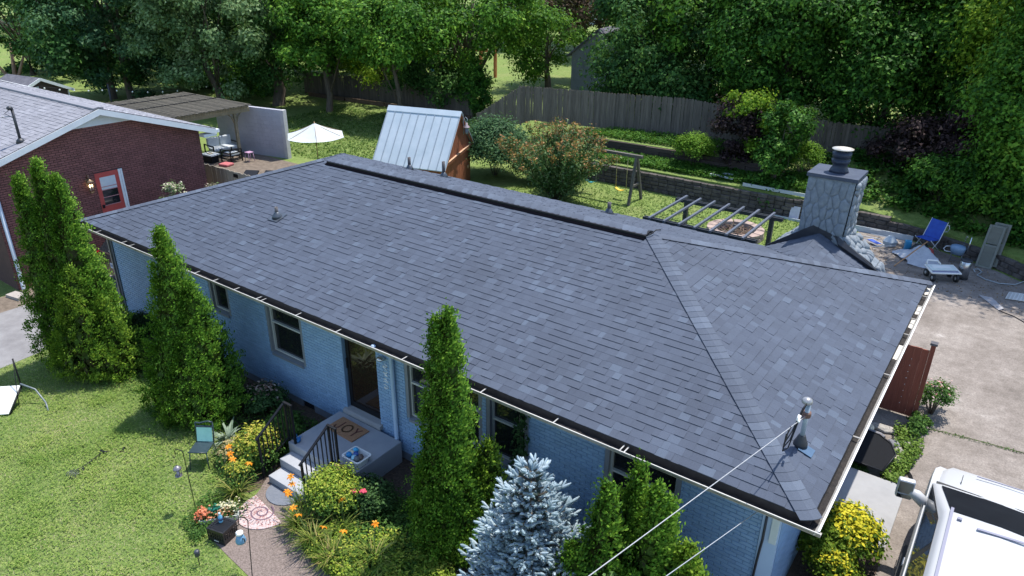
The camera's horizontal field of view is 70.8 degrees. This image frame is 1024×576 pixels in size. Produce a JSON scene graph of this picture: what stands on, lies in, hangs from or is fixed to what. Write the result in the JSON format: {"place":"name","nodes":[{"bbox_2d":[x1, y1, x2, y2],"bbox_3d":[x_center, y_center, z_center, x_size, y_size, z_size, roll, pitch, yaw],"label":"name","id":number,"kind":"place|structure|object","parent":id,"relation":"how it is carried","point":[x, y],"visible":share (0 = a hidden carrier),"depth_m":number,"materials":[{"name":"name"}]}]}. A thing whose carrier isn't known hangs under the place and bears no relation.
{"place":"outdoors","nodes":[
{"label":"outdoors","id":0,"kind":"place"},
{"bbox_2d":[0,275,121,368],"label":"driveway","id":1,"kind":"structure","parent":0,"point":[15,344],"depth_m":19.11,"materials":[{"name":"concrete"}]},
{"bbox_2d":[204,152,297,173],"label":"neighbor patio","id":2,"kind":"structure","parent":0,"point":[261,163],"depth_m":35.28,"materials":[{"name":"beige concrete"}]},
{"bbox_2d":[106,92,250,158],"bbox_3d":[-17.072,-7.472,35.021,5.950,2.665,6.600,17,29,32],"label":"wooden pergola","id":3,"kind":"object","parent":2,"relation":"on","point":[186,106],"visible":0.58,"depth_m":35.06,"materials":[{"name":"brown wood"}]},
{"bbox_2d":[213,477,328,575],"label":"garden path","id":4,"kind":"structure","parent":0,"point":[269,557],"depth_m":12.26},
{"bbox_2d":[206,516,237,545],"bbox_3d":[-5.029,4.214,12.509,0.360,0.270,0.332,10,26,20],"label":"milk crate","id":5,"kind":"object","parent":4,"relation":"on","point":[214,527],"visible":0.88,"depth_m":12.42,"materials":[{"name":"plastic"}]},
{"bbox_2d":[237,495,281,529],"bbox_3d":[-4.602,4.118,13.029,0.994,0.022,0.644,17,29,32],"label":"spiral mat","id":6,"kind":"object","parent":4,"relation":"on","point":[258,514],"visible":0.96,"depth_m":13.01,"materials":[{"name":"stone"}]},
{"bbox_2d":[0,0,1023,575],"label":"ground","id":7,"kind":"structure","parent":0,"point":[300,102],"depth_m":16.81,"materials":[{"name":"green plant"}]},
{"bbox_2d":[0,74,74,94],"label":"brown shed","id":8,"kind":"structure","parent":7,"relation":"on","point":[34,82],"depth_m":42.67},
{"bbox_2d":[0,0,105,74],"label":"shade tree","id":9,"kind":"object","parent":7,"relation":"on","point":[8,69],"visible":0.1,"depth_m":55.66,"materials":[{"name":"green plant"}]},
{"bbox_2d":[0,0,198,99],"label":"shade tree","id":10,"kind":"object","parent":7,"relation":"on","point":[62,37],"visible":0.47,"depth_m":45.83,"materials":[{"name":"green plant"}]},
{"bbox_2d":[8,0,207,99],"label":"shade tree","id":11,"kind":"object","parent":7,"relation":"on","point":[90,39],"visible":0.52,"depth_m":46.56,"materials":[{"name":"green plant"}]},
{"bbox_2d":[0,80,219,290],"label":"red brick house","id":12,"kind":"structure","parent":7,"relation":"on","point":[121,157],"depth_m":22.81,"materials":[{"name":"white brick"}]},
{"bbox_2d":[94,169,125,212],"bbox_3d":[-12.915,-2.771,23.304,0.100,2.050,0.738,17,29,32],"label":"side door","id":13,"kind":"structure","parent":12,"relation":"in","point":[108,184],"depth_m":23.13,"materials":[{"name":"red paint"}]},
{"bbox_2d":[0,354,242,575],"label":"grass","id":14,"kind":"structure","parent":7,"relation":"on","point":[112,512],"depth_m":13.79,"materials":[{"name":"green plant"}]},
{"bbox_2d":[0,359,48,414],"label":"folding table","id":15,"kind":"object","parent":14,"relation":"on","point":[9,395],"visible":1,"depth_m":16.02,"materials":[{"name":"white plastic"}]},
{"bbox_2d":[121,0,280,101],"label":"maple tree","id":16,"kind":"object","parent":7,"relation":"on","point":[175,32],"visible":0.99,"depth_m":43.44,"materials":[{"name":"green plant"}]},
{"bbox_2d":[187,420,216,469],"bbox_3d":[-6.140,3.111,14.253,0.410,0.839,0.527,1,25,2],"label":"garden chair","id":17,"kind":"object","parent":7,"relation":"on","point":[204,442],"visible":0.93,"depth_m":14.33,"materials":[{"name":"teal metal"}]},
{"bbox_2d":[178,489,233,544],"bbox_3d":[-5.565,4.094,12.962,0.663,0.149,1.303,5,25,9],"label":"weedy edge","id":18,"kind":"object","parent":7,"relation":"on","point":[207,504],"visible":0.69,"depth_m":12.94,"materials":[{"name":"green plant"}]},
{"bbox_2d":[89,335,326,492],"bbox_3d":[-7.895,2.377,16.817,9.000,0.001,2.800,17,29,32],"label":"mulch bed","id":19,"kind":"object","parent":7,"relation":"on","point":[312,414],"visible":0.19,"depth_m":15.80,"materials":[{"name":"brown soil"}]},
{"bbox_2d":[8,170,67,370],"bbox_3d":[-11.013,-0.332,16.924,1.502,5.001,1.576,-20,31,-37],"label":"arborvitae","id":20,"kind":"object","parent":19,"relation":"on","point":[23,195],"visible":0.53,"depth_m":16.62,"materials":[{"name":"green plant"}]},
{"bbox_2d":[22,155,88,371],"bbox_3d":[-10.474,-0.451,16.785,1.849,5.341,1.883,-6,25,-14],"label":"arborvitae","id":21,"kind":"object","parent":19,"relation":"on","point":[39,179],"visible":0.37,"depth_m":16.25,"materials":[{"name":"green plant"}]},
{"bbox_2d":[40,170,151,368],"bbox_3d":[-9.934,-0.330,16.822,2.092,5.121,1.942,2,25,3],"label":"arborvitae","id":22,"kind":"object","parent":19,"relation":"on","point":[88,264],"visible":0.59,"depth_m":16.43,"materials":[{"name":"green plant"}]},
{"bbox_2d":[41,262,151,385],"bbox_3d":[-9.870,0.778,16.884,2.080,3.098,2.185,17,29,32],"label":"arborvitae","id":23,"kind":"object","parent":19,"relation":"on","point":[108,364],"visible":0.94,"depth_m":16.68,"materials":[{"name":"green plant"}]},
{"bbox_2d":[133,223,254,431],"bbox_3d":[-6.897,0.802,15.210,2.675,4.501,2.414,17,29,32],"label":"arborvitae","id":24,"kind":"object","parent":19,"relation":"on","point":[189,377],"visible":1,"depth_m":15.04,"materials":[{"name":"green plant"}]},
{"bbox_2d":[145,401,321,478],"bbox_3d":[-6.084,2.854,15.637,4.227,0.184,2.326,17,29,32],"label":"bed ground cover","id":25,"kind":"object","parent":19,"relation":"on","point":[281,454],"visible":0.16,"depth_m":15.53,"materials":[{"name":"green plant"}]},
{"bbox_2d":[219,455,259,488],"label":"golden shrub","id":26,"kind":"object","parent":19,"relation":"on","point":[240,467],"visible":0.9,"depth_m":13.54,"materials":[{"name":"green plant"}]},
{"bbox_2d":[224,420,288,470],"bbox_3d":[-5.059,3.100,14.210,1.234,0.986,1.113,8,25,15],"label":"golden shrub","id":27,"kind":"object","parent":19,"relation":"on","point":[245,444],"visible":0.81,"depth_m":13.96,"materials":[{"name":"yellow plant"}]},
{"bbox_2d":[240,377,291,414],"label":"ground shrub","id":28,"kind":"object","parent":19,"relation":"on","point":[275,392],"visible":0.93,"depth_m":15.59,"materials":[{"name":"green plant"}]},
{"bbox_2d":[255,406,306,443],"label":"ground shrub","id":29,"kind":"object","parent":19,"relation":"on","point":[299,429],"visible":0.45,"depth_m":14.88,"materials":[{"name":"green plant"}]},
{"bbox_2d":[187,496,252,525],"bbox_3d":[-5.246,4.030,12.926,1.131,0.278,0.512,-5,25,-13],"label":"flower tray","id":30,"kind":"object","parent":7,"relation":"on","point":[229,510],"visible":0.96,"depth_m":12.89,"materials":[{"name":"plant"}]},
{"bbox_2d":[211,444,261,510],"bbox_3d":[-5.155,3.531,13.297,1.068,0.885,1.134,17,29,32],"label":"daylily","id":31,"kind":"object","parent":7,"relation":"on","point":[236,491],"visible":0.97,"depth_m":13.36,"materials":[{"name":"green plant"}]},
{"bbox_2d":[216,106,291,158],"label":"screen wall","id":32,"kind":"structure","parent":7,"relation":"on","point":[263,131],"depth_m":36.30,"materials":[{"name":"white paint"}]},
{"bbox_2d":[200,0,325,105],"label":"shade tree","id":33,"kind":"object","parent":7,"relation":"on","point":[258,72],"visible":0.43,"depth_m":45.43,"materials":[{"name":"green plant"}]},
{"bbox_2d":[255,401,296,478],"bbox_3d":[-4.540,2.972,13.895,0.245,1.410,0.754,17,29,32],"label":"stair railing","id":34,"kind":"object","parent":7,"relation":"on","point":[283,405],"visible":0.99,"depth_m":13.92,"materials":[{"name":"black metal"}]},
{"bbox_2d":[255,0,364,112],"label":"shade tree","id":35,"kind":"object","parent":7,"relation":"on","point":[307,51],"visible":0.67,"depth_m":42.16,"materials":[{"name":"green plant"}]},
{"bbox_2d":[288,122,343,158],"bbox_3d":[-9.002,-6.455,33.248,2.641,2.420,2.819,17,29,32],"label":"garden umbrella","id":36,"kind":"object","parent":7,"relation":"on","point":[314,133],"visible":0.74,"depth_m":32.48,"materials":[{"name":"white fabric"}]},
{"bbox_2d":[269,411,402,501],"bbox_3d":[-3.500,3.375,14.128,1.790,0.500,1.980,17,29,32],"label":"front porch","id":37,"kind":"object","parent":7,"relation":"on","point":[384,449],"visible":0.55,"depth_m":14.07,"materials":[{"name":"paint"}]},
{"bbox_2d":[298,424,339,498],"bbox_3d":[-3.520,3.215,13.191,0.245,1.250,0.754,17,29,32],"label":"stair railing","id":38,"kind":"object","parent":37,"relation":"on","point":[327,428],"visible":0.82,"depth_m":13.22,"materials":[{"name":"black metal"}]},
{"bbox_2d":[287,105,385,158],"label":"yard weeds","id":39,"kind":"object","parent":7,"relation":"on","point":[346,126],"visible":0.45,"depth_m":42.17,"materials":[{"name":"green plant"}]},
{"bbox_2d":[330,42,407,95],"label":"locust tree","id":40,"kind":"object","parent":7,"relation":"on","point":[372,77],"visible":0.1,"depth_m":48.52,"materials":[{"name":"green plant"}]},
{"bbox_2d":[303,72,472,118],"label":"back fence","id":41,"kind":"object","parent":7,"relation":"on","point":[348,90],"visible":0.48,"depth_m":48.93,"materials":[{"name":"wood"}]},
{"bbox_2d":[452,62,496,113],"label":"vine heap","id":42,"kind":"object","parent":41,"relation":"attached to","point":[469,79],"visible":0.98,"depth_m":43.57,"materials":[{"name":"green plant"}]},
{"bbox_2d":[322,0,480,105],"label":"shade tree","id":43,"kind":"object","parent":7,"relation":"on","point":[373,31],"visible":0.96,"depth_m":40.28,"materials":[{"name":"green plant"}]},
{"bbox_2d":[372,105,474,180],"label":"garden shed","id":44,"kind":"structure","parent":7,"relation":"on","point":[428,139],"depth_m":30.98,"materials":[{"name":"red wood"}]},
{"bbox_2d":[382,34,493,108],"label":"shade tree","id":45,"kind":"object","parent":7,"relation":"on","point":[418,78],"visible":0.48,"depth_m":44.95,"materials":[{"name":"green plant"}]},
{"bbox_2d":[384,0,563,97],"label":"shade tree","id":46,"kind":"object","parent":7,"relation":"on","point":[499,20],"visible":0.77,"depth_m":42.16,"materials":[{"name":"green plant"}]},
{"bbox_2d":[465,109,534,174],"bbox_3d":[-0.835,-6.669,33.088,4.782,3.053,4.029,17,29,32],"label":"dark shrub","id":47,"kind":"object","parent":7,"relation":"on","point":[484,132],"visible":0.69,"depth_m":32.10,"materials":[{"name":"green plant"}]},
{"bbox_2d":[80,146,934,575],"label":"brick house","id":48,"kind":"structure","parent":7,"relation":"on","point":[692,364],"depth_m":13.54,"materials":[{"name":"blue brick"}]},
{"bbox_2d":[264,305,305,368],"bbox_3d":[-4.913,0.966,15.707,1.220,1.410,0.155,17,29,32],"label":"window","id":49,"kind":"structure","parent":48,"relation":"in","point":[284,330],"depth_m":15.85,"materials":[{"name":"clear glass"}]},
{"bbox_2d":[344,339,380,418],"bbox_3d":[-3.000,1.710,14.567,0.976,1.935,0.080,17,29,32],"label":"storm door","id":50,"kind":"structure","parent":48,"relation":"in","point":[361,366],"depth_m":14.68,"materials":[{"name":"glass"}]},
{"bbox_2d":[404,364,428,424],"bbox_3d":[-1.641,2.001,13.564,0.910,1.460,0.155,17,29,32],"label":"window","id":51,"kind":"structure","parent":48,"relation":"in","point":[413,376],"depth_m":13.76,"materials":[{"name":"white glass"}]},
{"bbox_2d":[486,398,528,471],"bbox_3d":[-0.060,2.490,12.524,0.900,1.460,0.155,17,29,32],"label":"window","id":52,"kind":"structure","parent":48,"relation":"in","point":[499,417],"depth_m":12.63,"materials":[{"name":"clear glass"}]},
{"bbox_2d":[603,449,681,529],"bbox_3d":[2.002,3.128,11.167,1.280,1.460,0.155,17,29,32],"label":"window","id":53,"kind":"structure","parent":48,"relation":"in","point":[616,463],"depth_m":11.27,"materials":[{"name":"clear glass"}]},
{"bbox_2d":[498,5,590,87],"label":"shade tree","id":54,"kind":"object","parent":7,"relation":"on","point":[538,68],"visible":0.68,"depth_m":50.40,"materials":[{"name":"green plant"}]},
{"bbox_2d":[494,116,621,200],"bbox_3d":[2.095,-5.086,29.441,5.322,3.574,4.635,-16,29,-31],"label":"crape myrtle","id":55,"kind":"object","parent":7,"relation":"on","point":[557,168],"visible":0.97,"depth_m":28.83,"materials":[{"name":"green plant"}]},
{"bbox_2d":[513,0,610,48],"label":"purple plum","id":56,"kind":"object","parent":7,"relation":"on","point":[572,5],"visible":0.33,"depth_m":52.10,"materials":[{"name":"green plant"}]},
{"bbox_2d":[567,26,618,90],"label":"grey block shed","id":57,"kind":"structure","parent":7,"relation":"on","point":[577,53],"depth_m":47.43,"materials":[{"name":"paint"}]},
{"bbox_2d":[307,457,880,575],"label":"mulch bed","id":58,"kind":"object","parent":7,"relation":"on","point":[397,473],"depth_m":12.81,"materials":[{"name":"brown soil"}]},
{"bbox_2d":[271,489,323,541],"bbox_3d":[-3.788,3.950,12.599,1.040,0.723,1.118,-6,25,-15],"label":"daylily","id":59,"kind":"object","parent":58,"relation":"on","point":[293,523],"visible":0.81,"depth_m":12.65,"materials":[{"name":"green plant"}]},
{"bbox_2d":[280,504,345,557],"bbox_3d":[-3.407,4.148,12.188,1.064,0.711,1.214,17,29,32],"label":"daylily","id":60,"kind":"object","parent":58,"relation":"on","point":[305,540],"visible":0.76,"depth_m":12.28,"materials":[{"name":"green plant"}]},
{"bbox_2d":[300,524,360,575],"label":"daylily","id":61,"kind":"object","parent":58,"relation":"on","point":[323,554],"visible":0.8,"depth_m":11.92,"materials":[{"name":"green plant"}]},
{"bbox_2d":[294,460,367,523],"bbox_3d":[-3.220,3.636,12.940,1.302,1.098,1.391,17,29,32],"label":"chartreuse shrub","id":62,"kind":"object","parent":58,"relation":"on","point":[326,480],"visible":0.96,"depth_m":12.69,"materials":[{"name":"green plant"}]},
{"bbox_2d":[340,520,406,575],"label":"daylily","id":63,"kind":"object","parent":58,"relation":"on","point":[368,548],"visible":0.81,"depth_m":11.93,"materials":[{"name":"green plant"}]},
{"bbox_2d":[349,472,400,521],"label":"rose bush","id":64,"kind":"object","parent":58,"relation":"on","point":[380,500],"visible":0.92,"depth_m":12.84,"materials":[{"name":"green plant"}]},
{"bbox_2d":[296,486,457,575],"bbox_3d":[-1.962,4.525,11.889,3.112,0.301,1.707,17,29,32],"label":"bed ground cover","id":65,"kind":"object","parent":58,"relation":"on","point":[432,569],"visible":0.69,"depth_m":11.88,"materials":[{"name":"green plant"}]},
{"bbox_2d":[400,297,490,570],"bbox_3d":[-1.016,2.340,11.540,1.714,4.788,1.580,-1,25,-3],"label":"arborvitae","id":66,"kind":"object","parent":58,"relation":"on","point":[445,478],"visible":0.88,"depth_m":11.33,"materials":[{"name":"green plant"}]},
{"bbox_2d":[441,432,510,568],"bbox_3d":[-0.525,3.453,11.952,1.534,2.467,1.763,17,29,32],"label":"arborvitae","id":67,"kind":"object","parent":58,"relation":"on","point":[490,469],"visible":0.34,"depth_m":11.60,"materials":[{"name":"green plant"}]},
{"bbox_2d":[456,453,590,575],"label":"blue spruce","id":68,"kind":"object","parent":58,"relation":"on","point":[527,529],"visible":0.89,"depth_m":10.14,"materials":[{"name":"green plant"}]},
{"bbox_2d":[546,465,636,575],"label":"arborvitae","id":69,"kind":"object","parent":58,"relation":"on","point":[601,547],"visible":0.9,"depth_m":9.77,"materials":[{"name":"green plant"}]},
{"bbox_2d":[606,447,652,575],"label":"arborvitae","id":70,"kind":"object","parent":58,"relation":"on","point":[633,492],"visible":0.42,"depth_m":9.85,"materials":[{"name":"green plant"}]},
{"bbox_2d":[613,477,685,575],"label":"arborvitae","id":71,"kind":"object","parent":58,"relation":"on","point":[652,554],"visible":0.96,"depth_m":9.47,"materials":[{"name":"green plant"}]},
{"bbox_2d":[672,535,712,575],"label":"arborvitae","id":72,"kind":"object","parent":58,"relation":"on","point":[694,566],"visible":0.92,"depth_m":9.33,"materials":[{"name":"green plant"}]},
{"bbox_2d":[795,517,859,573],"bbox_3d":[5.135,4.237,11.813,1.034,1.072,1.151,17,29,32],"label":"euonymus","id":73,"kind":"object","parent":58,"relation":"on","point":[824,544],"visible":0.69,"depth_m":11.51,"materials":[{"name":"green plant"}]},
{"bbox_2d":[797,541,865,575],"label":"euonymus","id":74,"kind":"object","parent":58,"relation":"on","point":[845,568],"visible":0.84,"depth_m":11.33,"materials":[{"name":"yellow plant"}]},
{"bbox_2d":[824,498,891,565],"bbox_3d":[5.588,4.116,11.922,1.347,1.205,1.360,17,29,32],"label":"euonymus","id":75,"kind":"object","parent":58,"relation":"on","point":[865,531],"visible":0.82,"depth_m":11.61,"materials":[{"name":"yellow plant"}]},
{"bbox_2d":[574,0,728,125],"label":"shade tree","id":76,"kind":"object","parent":7,"relation":"on","point":[634,67],"visible":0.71,"depth_m":35.76,"materials":[{"name":"green plant"}]},
{"bbox_2d":[583,0,720,61],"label":"shade tree","id":77,"kind":"object","parent":7,"relation":"on","point":[603,6],"visible":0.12,"depth_m":42.48,"materials":[{"name":"green plant"}]},
{"bbox_2d":[511,181,799,243],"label":"yard weeds","id":78,"kind":"object","parent":7,"relation":"on","point":[598,204],"visible":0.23,"depth_m":29.75,"materials":[{"name":"green plant"}]},
{"bbox_2d":[585,136,793,175],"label":"timber wall","id":79,"kind":"structure","parent":7,"relation":"on","point":[653,151],"depth_m":32.34,"materials":[{"name":"brown wood"}]},
{"bbox_2d":[672,129,717,165],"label":"lime bush","id":80,"kind":"object","parent":7,"relation":"on","point":[699,143],"visible":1,"depth_m":31.02,"materials":[{"name":"green plant"}]},
{"bbox_2d":[476,86,942,155],"bbox_3d":[8.461,-7.483,33.960,23.427,2.841,0.244,13,27,25],"label":"board fence","id":81,"kind":"object","parent":7,"relation":"on","point":[615,106],"visible":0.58,"depth_m":34.95,"materials":[{"name":"grey wood"}]},
{"bbox_2d":[643,195,783,245],"bbox_3d":[5.710,-0.861,20.986,3.250,2.665,2.640,17,29,32],"label":"black pergola","id":82,"kind":"object","parent":7,"relation":"on","point":[771,218],"visible":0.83,"depth_m":20.47,"materials":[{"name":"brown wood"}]},
{"bbox_2d":[606,0,842,113],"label":"shade tree","id":83,"kind":"object","parent":7,"relation":"on","point":[677,44],"visible":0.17,"depth_m":34.60,"materials":[{"name":"green plant"}]},
{"bbox_2d":[707,219,764,243],"bbox_3d":[8.209,-2.101,26.502,2.060,0.383,2.060,17,29,32],"label":"fire pit","id":84,"kind":"object","parent":7,"relation":"on","point":[755,234],"visible":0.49,"depth_m":26.69,"materials":[{"name":"beige stone"}]},
{"bbox_2d":[699,86,774,165],"bbox_3d":[10.040,-6.919,30.934,3.298,3.200,3.538,-7,26,-16],"label":"purple plum","id":85,"kind":"object","parent":7,"relation":"on","point":[745,130],"visible":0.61,"depth_m":30.51,"materials":[{"name":"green plant"}]},
{"bbox_2d":[720,87,778,157],"bbox_3d":[9.929,-7.139,30.501,2.129,2.979,2.975,-7,25,-15],"label":"vine heap","id":86,"kind":"object","parent":7,"relation":"on","point":[750,101],"visible":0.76,"depth_m":29.77,"materials":[{"name":"green plant"}]},
{"bbox_2d":[693,0,877,126],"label":"shade tree","id":87,"kind":"object","parent":7,"relation":"on","point":[795,41],"visible":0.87,"depth_m":31.36,"materials":[{"name":"green plant"}]},
{"bbox_2d":[744,98,828,210],"bbox_3d":[10.890,-5.388,28.976,2.832,4.253,2.700,-10,27,-22],"label":"vine heap","id":88,"kind":"object","parent":7,"relation":"on","point":[786,146],"visible":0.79,"depth_m":28.56,"materials":[{"name":"green plant"}]},
{"bbox_2d":[585,162,1023,280],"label":"retaining wall","id":89,"kind":"structure","parent":7,"relation":"on","point":[705,192],"depth_m":29.08,"materials":[{"name":"grey stone"}]},
{"bbox_2d":[789,141,827,171],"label":"lime bush","id":90,"kind":"object","parent":7,"relation":"on","point":[813,153],"visible":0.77,"depth_m":29.01,"materials":[{"name":"green plant"}]},
{"bbox_2d":[805,0,988,147],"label":"shade tree","id":91,"kind":"object","parent":7,"relation":"on","point":[894,55],"visible":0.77,"depth_m":29.11,"materials":[{"name":"green plant"}]},
{"bbox_2d":[822,146,1023,249],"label":"hillside ivy","id":92,"kind":"object","parent":7,"relation":"on","point":[1017,233],"visible":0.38,"depth_m":27.29,"materials":[{"name":"green plant"}]},
{"bbox_2d":[854,100,993,179],"bbox_3d":[16.459,-5.580,27.528,6.194,3.697,4.015,17,29,32],"label":"purple plum","id":93,"kind":"object","parent":7,"relation":"on","point":[909,133],"visible":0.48,"depth_m":27.47,"materials":[{"name":"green plant"}]},
{"bbox_2d":[858,0,1013,142],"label":"shade tree","id":94,"kind":"object","parent":7,"relation":"on","point":[924,10],"visible":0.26,"depth_m":28.83,"materials":[{"name":"green plant"}]},
{"bbox_2d":[891,148,980,217],"bbox_3d":[15.967,-3.846,26.529,3.535,2.564,2.563,17,29,32],"label":"vine heap","id":95,"kind":"object","parent":7,"relation":"on","point":[922,170],"visible":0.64,"depth_m":26.35,"materials":[{"name":"green plant"}]},
{"bbox_2d":[851,231,1023,575],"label":"concrete yard","id":96,"kind":"structure","parent":7,"relation":"on","point":[978,359],"depth_m":17.49,"materials":[{"name":"grey concrete"}]},
{"bbox_2d":[829,467,901,553],"bbox_3d":[6.452,4.035,13.338,1.180,0.120,2.000,17,29,32],"label":"concrete pad","id":97,"kind":"object","parent":96,"relation":"on","point":[877,497],"visible":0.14,"depth_m":13.51,"materials":[{"name":"grey concrete"}]},
{"bbox_2d":[853,430,896,477],"bbox_3d":[7.295,3.364,14.566,0.815,0.336,1.164,17,29,32],"label":"panel","id":98,"kind":"object","parent":96,"relation":"on","point":[876,451],"visible":0.66,"depth_m":14.45,"materials":[{"name":"black metal"}]},
{"bbox_2d":[880,420,924,482],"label":"weeds","id":99,"kind":"object","parent":96,"relation":"on","point":[908,461],"visible":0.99,"depth_m":14.62,"materials":[{"name":"green plant"}]},
{"bbox_2d":[879,341,938,416],"bbox_3d":[8.607,1.927,15.844,0.945,1.910,0.140,17,29,32],"label":"plank fence","id":100,"kind":"object","parent":96,"relation":"on","point":[915,362],"visible":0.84,"depth_m":15.77,"materials":[{"name":"brown wood"}]},
{"bbox_2d":[918,376,960,414],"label":"wild rose","id":101,"kind":"object","parent":96,"relation":"on","point":[947,396],"visible":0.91,"depth_m":15.78,"materials":[{"name":"green plant"}]},
{"bbox_2d":[895,467,1023,575],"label":"white truck","id":102,"kind":"object","parent":96,"relation":"on","point":[968,524],"visible":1,"depth_m":10.47,"materials":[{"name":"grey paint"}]},
{"bbox_2d":[975,224,1006,269],"bbox_3d":[15.857,-1.361,23.867,0.470,1.339,0.622,22,32,39],"label":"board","id":103,"kind":"object","parent":96,"relation":"on","point":[990,238],"depth_m":23.86,"materials":[{"name":"grey paint"}]},
{"bbox_2d":[922,0,1023,221],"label":"locust tree","id":104,"kind":"object","parent":7,"relation":"on","point":[1001,104],"visible":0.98,"depth_m":23.39,"materials":[{"name":"green plant"}]},
{"bbox_2d":[925,0,1023,176],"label":"locust tree","id":105,"kind":"object","parent":7,"relation":"on","point":[986,32],"visible":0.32,"depth_m":26.15,"materials":[{"name":"green plant"}]},
{"bbox_2d":[940,136,1023,235],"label":"vine heap","id":106,"kind":"object","parent":7,"relation":"on","point":[966,169],"visible":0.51,"depth_m":25.14,"materials":[{"name":"green plant"}]},
{"bbox_2d":[588,126,740,153],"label":"terrace grass","id":107,"kind":"structure","parent":0,"point":[638,134],"depth_m":34.00,"materials":[{"name":"green plant"}]},
{"bbox_2d":[581,145,808,193],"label":"terrace grass","id":108,"kind":"structure","parent":0,"point":[689,168],"depth_m":30.85,"materials":[{"name":"green plant"}]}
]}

